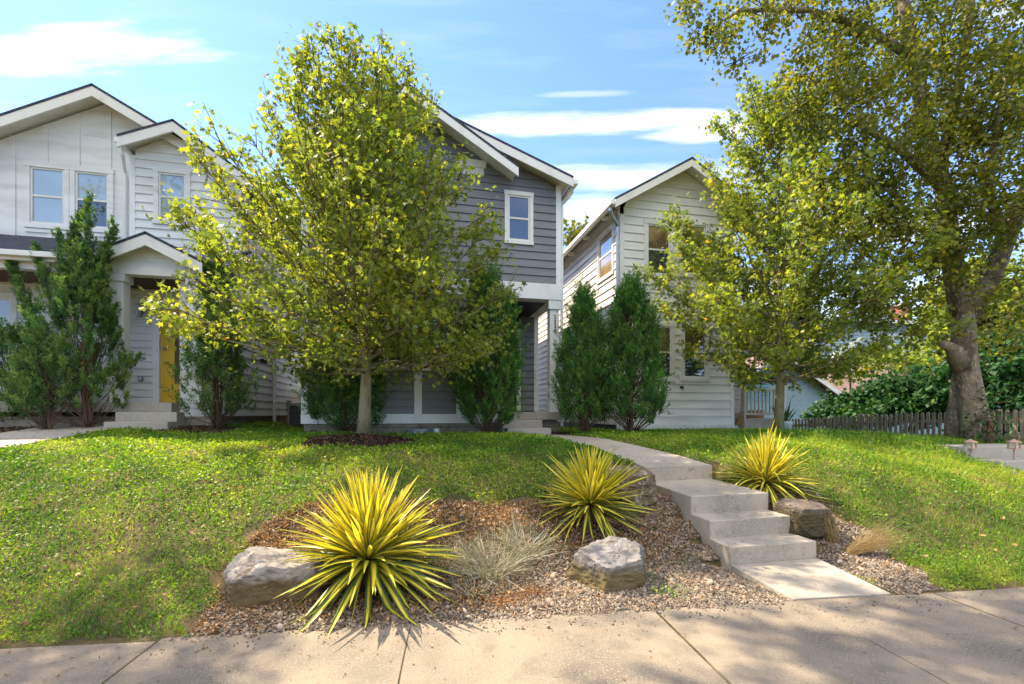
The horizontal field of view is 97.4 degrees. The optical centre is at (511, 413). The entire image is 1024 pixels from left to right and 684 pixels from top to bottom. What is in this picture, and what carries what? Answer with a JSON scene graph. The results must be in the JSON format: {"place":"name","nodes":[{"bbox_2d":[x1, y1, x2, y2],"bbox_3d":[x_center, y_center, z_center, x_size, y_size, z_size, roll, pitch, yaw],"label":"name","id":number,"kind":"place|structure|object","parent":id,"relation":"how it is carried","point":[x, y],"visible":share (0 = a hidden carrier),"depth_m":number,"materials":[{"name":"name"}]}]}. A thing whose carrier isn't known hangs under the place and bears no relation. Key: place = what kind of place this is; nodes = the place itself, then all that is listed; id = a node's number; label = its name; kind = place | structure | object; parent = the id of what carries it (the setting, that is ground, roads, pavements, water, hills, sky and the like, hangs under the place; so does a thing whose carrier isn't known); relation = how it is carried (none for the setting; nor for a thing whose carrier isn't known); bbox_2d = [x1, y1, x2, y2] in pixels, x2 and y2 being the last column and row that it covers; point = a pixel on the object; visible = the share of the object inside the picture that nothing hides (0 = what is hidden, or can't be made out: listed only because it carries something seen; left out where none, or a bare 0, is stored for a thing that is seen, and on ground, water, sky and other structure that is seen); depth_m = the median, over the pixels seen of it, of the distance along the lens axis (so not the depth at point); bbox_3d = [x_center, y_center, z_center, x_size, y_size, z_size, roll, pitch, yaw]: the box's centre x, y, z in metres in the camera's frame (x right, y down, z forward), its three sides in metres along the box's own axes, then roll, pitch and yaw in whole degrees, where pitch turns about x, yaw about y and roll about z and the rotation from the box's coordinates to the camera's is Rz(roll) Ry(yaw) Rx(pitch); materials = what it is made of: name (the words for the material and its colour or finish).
{"place":"outdoors","nodes":[
{"label":"outdoors","id":0,"kind":"place"},
{"bbox_2d":[0,425,106,447],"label":"path","id":1,"kind":"structure","parent":0,"point":[19,436],"depth_m":7.52,"materials":[{"name":"concrete"}]},
{"bbox_2d":[0,587,1023,683],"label":"sidewalk","id":2,"kind":"structure","parent":0,"point":[982,648],"depth_m":2.84,"materials":[{"name":"concrete"}]},
{"bbox_2d":[150,594,947,654],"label":"gravel","id":3,"kind":"structure","parent":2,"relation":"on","point":[419,634],"depth_m":3.20,"materials":[{"name":"beige gravel"}]},
{"bbox_2d":[0,421,1023,683],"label":"ground","id":4,"kind":"structure","parent":0,"point":[250,529],"depth_m":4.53,"materials":[{"name":"green plant"}]},
{"bbox_2d":[0,317,62,422],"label":"juniper shrub","id":5,"kind":"object","parent":4,"relation":"on","point":[13,336],"visible":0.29,"depth_m":8.46,"materials":[{"name":"green plant"}]},
{"bbox_2d":[0,326,95,429],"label":"juniper shrub","id":6,"kind":"object","parent":4,"relation":"on","point":[36,400],"visible":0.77,"depth_m":7.93,"materials":[{"name":"green plant"}]},
{"bbox_2d":[4,189,146,427],"bbox_3d":[-8.139,-1.926,8.340,2.209,4.513,1.778,0,0,40],"label":"juniper shrub","id":7,"kind":"object","parent":4,"relation":"on","point":[80,286],"visible":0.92,"depth_m":8.32,"materials":[{"name":"green plant"}]},
{"bbox_2d":[0,83,300,429],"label":"white house","id":8,"kind":"structure","parent":4,"relation":"on","point":[61,153],"depth_m":9.94,"materials":[{"name":"white wood"}]},
{"bbox_2d":[0,292,17,370],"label":"window","id":9,"kind":"structure","parent":8,"relation":"in","point":[8,302],"depth_m":9.42,"materials":[{"name":"white"}]},
{"bbox_2d":[23,160,68,230],"bbox_3d":[-10.225,-4.798,9.911,0.845,1.450,0.082,0,0,-13],"label":"window","id":10,"kind":"structure","parent":8,"relation":"in","point":[46,185],"depth_m":9.91,"materials":[{"name":"white"}]},
{"bbox_2d":[68,300,108,382],"bbox_3d":[-9.141,-1.585,9.741,0.771,1.815,0.082,0,0,-13],"label":"window","id":11,"kind":"structure","parent":8,"relation":"in","point":[105,363],"depth_m":9.78,"materials":[{"name":"white"}]},
{"bbox_2d":[69,165,114,232],"bbox_3d":[-9.412,-4.798,10.091,0.849,1.450,0.082,0,0,-13],"label":"window","id":12,"kind":"structure","parent":8,"relation":"in","point":[81,178],"depth_m":10.10,"materials":[{"name":"white"}]},
{"bbox_2d":[151,302,179,402],"bbox_3d":[-7.407,-1.353,10.157,1.220,2.250,0.121,0,0,-13],"label":"door","id":13,"kind":"structure","parent":8,"relation":"in","point":[164,353],"depth_m":10.08,"materials":[{"name":"yellow paint"}]},
{"bbox_2d":[152,166,190,224],"bbox_3d":[-7.676,-4.905,10.169,0.756,1.283,0.082,0,0,-13],"label":"window","id":14,"kind":"structure","parent":8,"relation":"in","point":[176,179],"depth_m":10.16,"materials":[{"name":"white"}]},
{"bbox_2d":[159,247,260,426],"bbox_3d":[-6.014,-1.689,9.198,1.759,4.012,1.684,0,0,-13],"label":"juniper shrub","id":15,"kind":"object","parent":4,"relation":"on","point":[214,362],"visible":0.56,"depth_m":9.00,"materials":[{"name":"green plant"}]},
{"bbox_2d":[218,546,337,609],"bbox_3d":[-1.873,1.498,3.652,1.011,0.846,0.600,0,0,-13],"label":"boulder","id":16,"kind":"object","parent":4,"relation":"on","point":[249,574],"visible":0.37,"depth_m":3.43,"materials":[{"name":"beige stone"}]},
{"bbox_2d":[256,181,300,245],"bbox_3d":[-16.541,-7.847,32.208,5.752,17.699,6.042,0,0,30],"label":"background tree","id":17,"kind":"object","parent":4,"relation":"on","point":[287,191],"visible":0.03,"depth_m":31.06,"materials":[{"name":"green plant"}]},
{"bbox_2d":[0,424,580,449],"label":"mulch","id":18,"kind":"object","parent":4,"relation":"on","point":[308,441],"visible":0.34,"depth_m":7.40,"materials":[{"name":"brown plant"}]},
{"bbox_2d":[287,403,303,425],"bbox_3d":[-5.928,0.028,12.727,0.640,0.690,0.640,0,0,-13],"label":"air conditioner","id":19,"kind":"object","parent":4,"relation":"on","point":[294,415],"visible":0.33,"depth_m":12.40,"materials":[{"name":"grey plastic"}]},
{"bbox_2d":[139,21,526,434],"bbox_3d":[-2.812,-2.910,7.702,6.407,6.721,5.034,0,0,-13],"label":"maple tree","id":20,"kind":"object","parent":4,"relation":"on","point":[352,230],"visible":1,"depth_m":7.07,"materials":[{"name":"green plant"}]},
{"bbox_2d":[287,298,394,431],"bbox_3d":[-3.562,-1.052,9.619,2.034,3.105,1.940,0,0,18],"label":"juniper shrub","id":21,"kind":"object","parent":4,"relation":"on","point":[337,407],"visible":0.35,"depth_m":9.23,"materials":[{"name":"green plant"}]},
{"bbox_2d":[307,436,409,448],"bbox_3d":[-2.489,0.479,7.320,1.870,0.245,1.716,0,0,-13],"label":"mulch mound","id":22,"kind":"object","parent":4,"relation":"on","point":[372,441],"visible":0.23,"depth_m":6.91,"materials":[{"name":"brown wood"}]},
{"bbox_2d":[262,465,466,639],"bbox_3d":[-1.183,0.999,3.760,1.697,1.154,1.769,0,0,-13],"label":"yucca","id":23,"kind":"object","parent":4,"relation":"on","point":[366,547],"visible":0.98,"depth_m":3.57,"materials":[{"name":"yellow plant"}]},
{"bbox_2d":[405,429,433,432],"bbox_3d":[-2.043,0.427,9.979,0.649,0.187,0.354,0,0,-13],"label":"window well","id":24,"kind":"object","parent":4,"relation":"on","point":[417,430],"depth_m":9.84,"materials":[{"name":"metal"}]},
{"bbox_2d":[276,82,577,434],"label":"grey house","id":25,"kind":"structure","parent":4,"relation":"on","point":[529,190],"depth_m":10.50,"materials":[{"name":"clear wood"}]},
{"bbox_2d":[385,315,417,370],"bbox_3d":[-2.493,-1.666,10.089,0.768,1.376,0.082,0,0,-13],"label":"window","id":26,"kind":"structure","parent":25,"relation":"in","point":[397,357],"depth_m":10.10,"materials":[{"name":"grey glass"}]},
{"bbox_2d":[389,183,422,250],"bbox_3d":[-2.444,-4.431,10.099,0.890,1.533,0.082,0,0,-13],"label":"window","id":27,"kind":"structure","parent":25,"relation":"in","point":[413,183],"depth_m":10.09,"materials":[{"name":"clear glass"}]},
{"bbox_2d":[422,311,457,370],"bbox_3d":[-1.642,-1.666,10.277,0.823,1.376,0.082,0,0,-13],"label":"window","id":28,"kind":"structure","parent":25,"relation":"in","point":[426,369],"depth_m":10.29,"materials":[{"name":"beige glass"}]},
{"bbox_2d":[503,329,520,410],"bbox_3d":[-0.332,-1.235,12.653,1.169,2.310,0.131,0,0,-13],"label":"door","id":29,"kind":"structure","parent":25,"relation":"in","point":[519,392],"depth_m":12.72,"materials":[{"name":"grey"}]},
{"bbox_2d":[504,190,533,245],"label":"window","id":30,"kind":"structure","parent":25,"relation":"in","point":[518,204],"depth_m":10.68,"materials":[{"name":"white glass"}]},
{"bbox_2d":[419,532,499,584],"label":"dry shrub","id":31,"kind":"object","parent":4,"relation":"on","point":[479,551],"visible":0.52,"depth_m":4.16,"materials":[{"name":"beige plant"}]},
{"bbox_2d":[445,261,529,431],"bbox_3d":[-0.535,-1.443,9.652,1.964,3.912,1.719,0,0,19],"label":"juniper shrub","id":32,"kind":"object","parent":4,"relation":"on","point":[494,393],"visible":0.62,"depth_m":9.41,"materials":[{"name":"green plant"}]},
{"bbox_2d":[431,520,559,591],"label":"dry shrub","id":33,"kind":"object","parent":4,"relation":"on","point":[508,567],"visible":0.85,"depth_m":4.05,"materials":[{"name":"beige plant"}]},
{"bbox_2d":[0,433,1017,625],"bbox_3d":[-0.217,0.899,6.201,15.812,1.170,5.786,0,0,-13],"label":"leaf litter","id":34,"kind":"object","parent":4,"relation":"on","point":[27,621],"visible":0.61,"depth_m":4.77,"materials":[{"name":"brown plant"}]},
{"bbox_2d":[480,505,569,567],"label":"dry shrub","id":35,"kind":"object","parent":4,"relation":"on","point":[503,539],"visible":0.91,"depth_m":4.38,"materials":[{"name":"beige plant"}]},
{"bbox_2d":[183,482,942,638],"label":"gravel","id":36,"kind":"structure","parent":4,"relation":"on","point":[715,597],"depth_m":3.83,"materials":[{"name":"beige gravel"}]},
{"bbox_2d":[431,557,520,606],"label":"dry shrub","id":37,"kind":"object","parent":36,"relation":"on","point":[465,584],"visible":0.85,"depth_m":3.76,"materials":[{"name":"beige plant"}]},
{"bbox_2d":[451,585,507,609],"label":"dried clump","id":38,"kind":"object","parent":36,"relation":"on","point":[476,596],"visible":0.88,"depth_m":3.60,"materials":[{"name":"brown plant"}]},
{"bbox_2d":[468,589,533,607],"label":"dried clump","id":39,"kind":"object","parent":36,"relation":"on","point":[499,598],"visible":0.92,"depth_m":3.54,"materials":[{"name":"orange plant"}]},
{"bbox_2d":[510,581,557,598],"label":"dried clump","id":40,"kind":"object","parent":36,"relation":"on","point":[535,592],"visible":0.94,"depth_m":3.69,"materials":[{"name":"orange plant"}]},
{"bbox_2d":[645,568,682,584],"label":"weed","id":41,"kind":"object","parent":36,"relation":"on","point":[648,573],"visible":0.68,"depth_m":3.98,"materials":[{"name":"green plant"}]},
{"bbox_2d":[640,579,699,610],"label":"weed","id":42,"kind":"object","parent":36,"relation":"on","point":[661,588],"visible":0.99,"depth_m":3.69,"materials":[{"name":"green plant"}]},
{"bbox_2d":[665,548,711,572],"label":"weed","id":43,"kind":"object","parent":36,"relation":"on","point":[686,560],"visible":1,"depth_m":4.36,"materials":[{"name":"green plant"}]},
{"bbox_2d":[807,499,845,543],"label":"dry grass tuft","id":44,"kind":"object","parent":36,"relation":"on","point":[830,535],"visible":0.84,"depth_m":4.76,"materials":[{"name":"beige plant"}]},
{"bbox_2d":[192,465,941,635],"bbox_3d":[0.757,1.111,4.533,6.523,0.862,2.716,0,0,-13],"label":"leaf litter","id":45,"kind":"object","parent":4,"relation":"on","point":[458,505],"visible":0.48,"depth_m":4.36,"materials":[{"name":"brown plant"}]},
{"bbox_2d":[563,213,588,250],"bbox_3d":[4.790,-6.892,34.084,3.463,15.790,3.712,0,0,-13],"label":"background tree","id":46,"kind":"object","parent":4,"relation":"on","point":[572,233],"visible":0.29,"depth_m":33.43,"materials":[{"name":"green plant"}]},
{"bbox_2d":[548,274,616,434],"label":"juniper shrub","id":47,"kind":"object","parent":4,"relation":"on","point":[587,344],"visible":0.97,"depth_m":9.73,"materials":[{"name":"green plant"}]},
{"bbox_2d":[523,442,657,543],"bbox_3d":[0.867,0.842,4.923,1.495,1.117,1.435,0,0,-13],"label":"yucca","id":48,"kind":"object","parent":4,"relation":"on","point":[589,482],"visible":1,"depth_m":4.80,"materials":[{"name":"yellow plant"}]},
{"bbox_2d":[566,536,645,594],"bbox_3d":[0.853,1.510,4.025,0.770,0.810,0.622,0,0,-13],"label":"boulder","id":49,"kind":"object","parent":4,"relation":"on","point":[608,564],"visible":0.65,"depth_m":3.82,"materials":[{"name":"grey stone"}]},
{"bbox_2d":[544,434,711,480],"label":"walkway","id":50,"kind":"structure","parent":4,"relation":"on","point":[662,466],"depth_m":6.38,"materials":[{"name":"concrete"}]},
{"bbox_2d":[606,465,657,508],"bbox_3d":[1.386,0.885,5.341,0.607,0.530,0.677,0,0,-13],"label":"boulder","id":51,"kind":"object","parent":4,"relation":"on","point":[649,496],"visible":0.53,"depth_m":5.11,"materials":[{"name":"stone"}]},
{"bbox_2d":[590,267,674,431],"bbox_3d":[2.642,-1.377,9.877,1.914,3.769,1.889,0,0,-13],"label":"juniper shrub","id":52,"kind":"object","parent":4,"relation":"on","point":[627,309],"visible":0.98,"depth_m":9.60,"materials":[{"name":"green plant"}]},
{"bbox_2d":[538,157,800,429],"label":"white house","id":53,"kind":"structure","parent":4,"relation":"on","point":[616,238],"depth_m":12.35,"materials":[{"name":"beige"}]},
{"bbox_2d":[597,222,613,284],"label":"window","id":54,"kind":"structure","parent":53,"relation":"in","point":[605,241],"depth_m":12.79,"materials":[{"name":"beige"}]},
{"bbox_2d":[643,219,673,277],"bbox_3d":[3.950,-4.435,12.132,0.890,1.552,0.082,0,0,-13],"label":"window","id":55,"kind":"structure","parent":53,"relation":"in","point":[654,239],"depth_m":12.13,"materials":[{"name":"beige glass"}]},
{"bbox_2d":[652,322,675,381],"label":"window","id":56,"kind":"structure","parent":53,"relation":"in","point":[669,328],"depth_m":12.20,"materials":[{"name":"beige"}]},
{"bbox_2d":[679,219,709,277],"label":"window","id":57,"kind":"structure","parent":53,"relation":"in","point":[699,224],"depth_m":12.37,"materials":[{"name":"beige"}]},
{"bbox_2d":[680,322,709,381],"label":"window","id":58,"kind":"structure","parent":53,"relation":"in","point":[691,373],"depth_m":12.38,"materials":[{"name":"beige"}]},
{"bbox_2d":[735,388,744,424],"bbox_3d":[6.472,-0.292,12.725,0.426,1.224,0.165,0,0,-34],"label":"broom","id":59,"kind":"object","parent":53,"relation":"on","point":[740,420],"visible":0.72,"depth_m":12.68,"materials":[{"name":"brown"}]},
{"bbox_2d":[741,410,763,417],"bbox_3d":[7.481,0.004,14.001,0.610,0.249,0.300,0,0,-13],"label":"wood crate","id":60,"kind":"object","parent":53,"relation":"on","point":[754,416],"visible":0.45,"depth_m":13.85,"materials":[{"name":"brown wood"}]},
{"bbox_2d":[655,479,815,571],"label":"concrete steps","id":61,"kind":"structure","parent":4,"relation":"on","point":[712,499],"depth_m":4.79,"materials":[{"name":"grey concrete"}]},
{"bbox_2d":[709,420,836,512],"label":"yucca","id":62,"kind":"object","parent":4,"relation":"on","point":[764,466],"visible":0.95,"depth_m":5.62,"materials":[{"name":"yellow plant"}]},
{"bbox_2d":[759,312,792,341],"bbox_3d":[15.856,-3.046,30.061,4.700,8.107,4.664,0,0,40],"label":"background tree","id":63,"kind":"object","parent":4,"relation":"on","point":[774,324],"visible":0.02,"depth_m":28.77,"materials":[{"name":"green plant"}]},
{"bbox_2d":[771,400,797,429],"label":"potted plant","id":64,"kind":"object","parent":4,"relation":"on","point":[788,424],"visible":0.4,"depth_m":12.52,"materials":[{"name":"green plant"}]},
{"bbox_2d":[748,273,824,314],"bbox_3d":[22.693,-5.637,38.349,6.312,13.283,6.054,0,0,28],"label":"background tree","id":65,"kind":"object","parent":4,"relation":"on","point":[783,299],"visible":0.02,"depth_m":37.21,"materials":[{"name":"green plant"}]},
{"bbox_2d":[631,50,959,428],"bbox_3d":[6.254,-3.576,9.821,6.754,8.077,5.576,0,0,-13],"label":"maple tree","id":66,"kind":"object","parent":4,"relation":"on","point":[797,255],"visible":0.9,"depth_m":9.34,"materials":[{"name":"green plant"}]},
{"bbox_2d":[772,498,834,538],"bbox_3d":[3.217,1.161,4.992,0.536,0.415,0.484,0,0,-13],"label":"boulder","id":67,"kind":"object","parent":4,"relation":"on","point":[804,515],"visible":0.82,"depth_m":4.79,"materials":[{"name":"brown stone"}]},
{"bbox_2d":[732,558,890,600],"bbox_3d":[2.687,1.528,4.049,0.999,0.145,0.810,0,0,-13],"label":"landing","id":68,"kind":"object","parent":4,"relation":"on","point":[803,579],"visible":0.63,"depth_m":3.99,"materials":[{"name":"concrete"}]},
{"bbox_2d":[663,0,1023,442],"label":"elm tree","id":69,"kind":"object","parent":4,"relation":"on","point":[928,162],"visible":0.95,"depth_m":8.64,"materials":[{"name":"green plant"}]},
{"bbox_2d":[761,302,946,364],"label":"blue grey house","id":70,"kind":"structure","parent":4,"relation":"on","point":[864,334],"depth_m":29.80,"materials":[{"name":"white paint"}]},
{"bbox_2d":[893,333,903,354],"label":"window","id":71,"kind":"structure","parent":70,"relation":"in","point":[897,341],"depth_m":30.35,"materials":[{"name":"white paint"}]},
{"bbox_2d":[735,356,1019,434],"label":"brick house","id":72,"kind":"structure","parent":4,"relation":"on","point":[804,399],"depth_m":19.58,"materials":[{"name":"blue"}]},
{"bbox_2d":[829,339,944,430],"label":"light shrub","id":73,"kind":"object","parent":4,"relation":"on","point":[889,358],"visible":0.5,"depth_m":15.40,"materials":[{"name":"green plant"}]},
{"bbox_2d":[843,506,942,566],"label":"dry grass tuft","id":74,"kind":"object","parent":4,"relation":"on","point":[865,548],"visible":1,"depth_m":4.55,"materials":[{"name":"beige plant"}]},
{"bbox_2d":[798,358,991,433],"bbox_3d":[11.802,-0.375,14.310,4.621,2.698,3.506,0,0,33],"label":"vine hedge","id":75,"kind":"object","parent":4,"relation":"on","point":[913,393],"visible":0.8,"depth_m":13.57,"materials":[{"name":"green plant"}]},
{"bbox_2d":[788,409,1023,442],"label":"picket fence","id":76,"kind":"object","parent":4,"relation":"on","point":[860,423],"visible":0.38,"depth_m":11.23,"materials":[{"name":"brown wood"}]},
{"bbox_2d":[894,242,1023,371],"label":"background tree","id":77,"kind":"object","parent":4,"relation":"on","point":[933,339],"visible":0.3,"depth_m":23.68,"materials":[{"name":"green plant"}]},
{"bbox_2d":[963,439,977,458],"bbox_3d":[7.591,0.602,7.450,0.168,0.370,0.168,0,0,41],"label":"path light","id":78,"kind":"object","parent":4,"relation":"on","point":[971,444],"visible":0.95,"depth_m":7.42,"materials":[{"name":"beige metal"}]},
{"bbox_2d":[939,444,1023,471],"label":"neighbour steps","id":79,"kind":"structure","parent":4,"relation":"on","point":[1001,452],"depth_m":7.53,"materials":[{"name":"concrete"}]},
{"bbox_2d":[1006,439,1021,459],"bbox_3d":[8.144,0.593,7.300,0.168,0.370,0.168,0,0,41],"label":"path light","id":80,"kind":"object","parent":79,"relation":"on","point":[1013,444],"visible":0.94,"depth_m":7.28,"materials":[{"name":"beige metal"}]},
{"bbox_2d":[946,323,1023,435],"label":"vine hedge","id":81,"kind":"object","parent":4,"relation":"on","point":[1004,375],"visible":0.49,"depth_m":11.56,"materials":[{"name":"green plant"}]},
{"bbox_2d":[959,385,1023,443],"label":"shrub","id":82,"kind":"object","parent":4,"relation":"on","point":[990,434],"visible":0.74,"depth_m":8.71,"materials":[{"name":"green plant"}]},
{"bbox_2d":[0,0,1023,319],"label":"sky","id":83,"kind":"structure","parent":0,"point":[601,92],"materials":[{"name":"blue"}]},
{"bbox_2d":[3,588,1023,683],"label":"leaf litter","id":84,"kind":"object","parent":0,"point":[524,628],"visible":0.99,"depth_m":3.03,"materials":[{"name":"brown plant"}]}
]}

